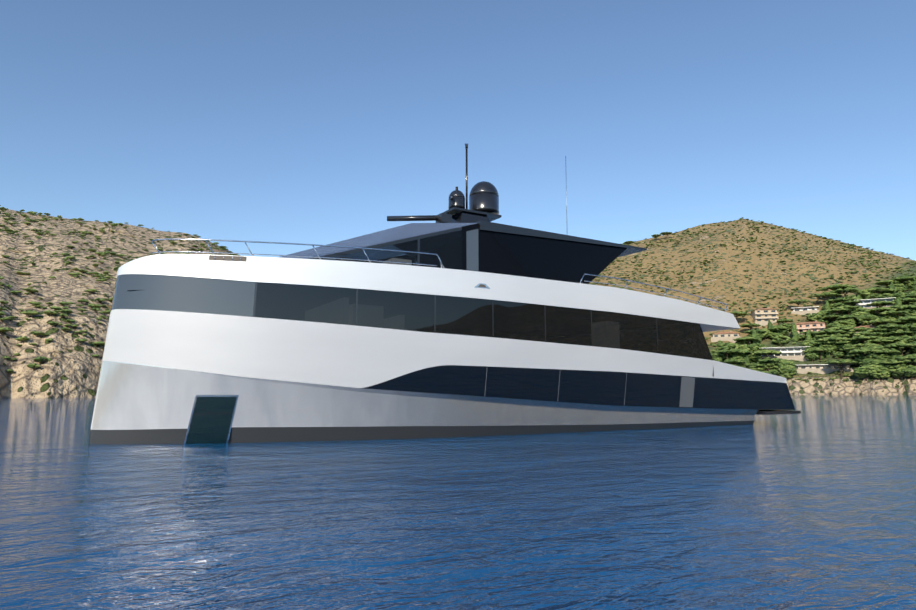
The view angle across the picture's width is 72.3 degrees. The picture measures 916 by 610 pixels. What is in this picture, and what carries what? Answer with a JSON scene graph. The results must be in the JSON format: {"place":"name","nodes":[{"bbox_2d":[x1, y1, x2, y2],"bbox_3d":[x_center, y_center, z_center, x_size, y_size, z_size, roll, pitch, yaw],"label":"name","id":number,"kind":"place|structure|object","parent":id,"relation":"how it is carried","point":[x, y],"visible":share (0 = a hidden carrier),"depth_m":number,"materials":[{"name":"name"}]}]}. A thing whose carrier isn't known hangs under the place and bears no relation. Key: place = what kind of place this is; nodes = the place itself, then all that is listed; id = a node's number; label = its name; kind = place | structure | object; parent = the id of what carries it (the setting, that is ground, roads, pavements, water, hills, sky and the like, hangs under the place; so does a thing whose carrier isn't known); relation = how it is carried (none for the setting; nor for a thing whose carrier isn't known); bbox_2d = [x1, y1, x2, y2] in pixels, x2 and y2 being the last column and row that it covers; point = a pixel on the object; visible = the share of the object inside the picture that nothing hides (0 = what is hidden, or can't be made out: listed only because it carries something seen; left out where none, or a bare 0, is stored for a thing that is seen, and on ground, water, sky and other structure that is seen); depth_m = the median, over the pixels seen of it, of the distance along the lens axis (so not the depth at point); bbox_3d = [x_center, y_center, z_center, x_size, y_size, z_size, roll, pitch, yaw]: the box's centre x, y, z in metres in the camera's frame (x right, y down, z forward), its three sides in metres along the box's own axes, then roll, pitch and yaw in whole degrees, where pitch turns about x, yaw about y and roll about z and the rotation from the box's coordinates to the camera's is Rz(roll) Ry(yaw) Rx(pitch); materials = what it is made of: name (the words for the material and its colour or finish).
{"place":"outdoors","nodes":[
{"label":"outdoors","id":0,"kind":"place"},
{"bbox_2d":[0,394,915,609],"bbox_3d":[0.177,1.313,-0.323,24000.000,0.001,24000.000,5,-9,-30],"label":"sea water","id":1,"kind":"structure","parent":0,"point":[812,506],"depth_m":6.73,"materials":[{"name":"blue liquid"}]},
{"bbox_2d":[89,143,800,443],"bbox_3d":[1.799,-0.386,24.164,27.020,11.900,7.660,5,-9,-30],"label":"yacht","id":2,"kind":"object","parent":1,"relation":"on","point":[457,319],"visible":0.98,"depth_m":18.26,"materials":[{"name":"white metal"}]},
{"bbox_2d":[0,209,915,397],"bbox_3d":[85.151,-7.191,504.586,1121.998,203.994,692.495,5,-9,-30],"label":"hills","id":3,"kind":"structure","parent":0,"point":[71,368],"depth_m":332.78,"materials":[{"name":"beige stone"}]},
{"bbox_2d":[0,205,915,381],"bbox_3d":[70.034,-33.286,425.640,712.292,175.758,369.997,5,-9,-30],"label":"shrubs","id":4,"kind":"object","parent":3,"relation":"on","point":[66,310],"visible":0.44,"depth_m":337.15,"materials":[{"name":"green plant"}]},
{"bbox_2d":[711,331,740,342],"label":"house","id":5,"kind":"structure","parent":3,"relation":"on","point":[724,336],"depth_m":414.10,"materials":[{"name":"beige paint"}]},
{"bbox_2d":[751,307,778,326],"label":"house","id":6,"kind":"structure","parent":3,"relation":"on","point":[761,316],"depth_m":429.49,"materials":[{"name":"beige paint"}]},
{"bbox_2d":[623,232,915,381],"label":"trees","id":7,"kind":"object","parent":3,"relation":"on","point":[880,347],"visible":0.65,"depth_m":377.38,"materials":[{"name":"green plant"}]},
{"bbox_2d":[762,346,809,360],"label":"house","id":8,"kind":"structure","parent":3,"relation":"on","point":[793,353],"depth_m":378.87,"materials":[{"name":"white paint"}]},
{"bbox_2d":[791,306,818,314],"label":"white villa","id":9,"kind":"object","parent":3,"relation":"on","point":[804,310],"visible":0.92,"depth_m":428.77,"materials":[{"name":"white paint"}]},
{"bbox_2d":[789,320,826,334],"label":"pink villa","id":10,"kind":"object","parent":3,"relation":"on","point":[811,326],"visible":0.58,"depth_m":402.68,"materials":[{"name":"pink paint"}]},
{"bbox_2d":[795,364,853,373],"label":"boat house row","id":11,"kind":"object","parent":3,"relation":"on","point":[817,368],"visible":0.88,"depth_m":355.94,"materials":[{"name":"beige concrete"}]},
{"bbox_2d":[851,324,875,337],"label":"ochre villa","id":12,"kind":"object","parent":3,"relation":"on","point":[869,326],"visible":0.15,"depth_m":380.42,"materials":[{"name":"clear concrete"}]},
{"bbox_2d":[856,297,895,308],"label":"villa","id":13,"kind":"object","parent":3,"relation":"on","point":[863,303],"visible":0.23,"depth_m":416.02,"materials":[{"name":"clear concrete"}]},
{"bbox_2d":[0,0,915,260],"label":"sky","id":14,"kind":"structure","parent":0,"point":[319,122],"materials":[{"name":"blue"}]}
]}

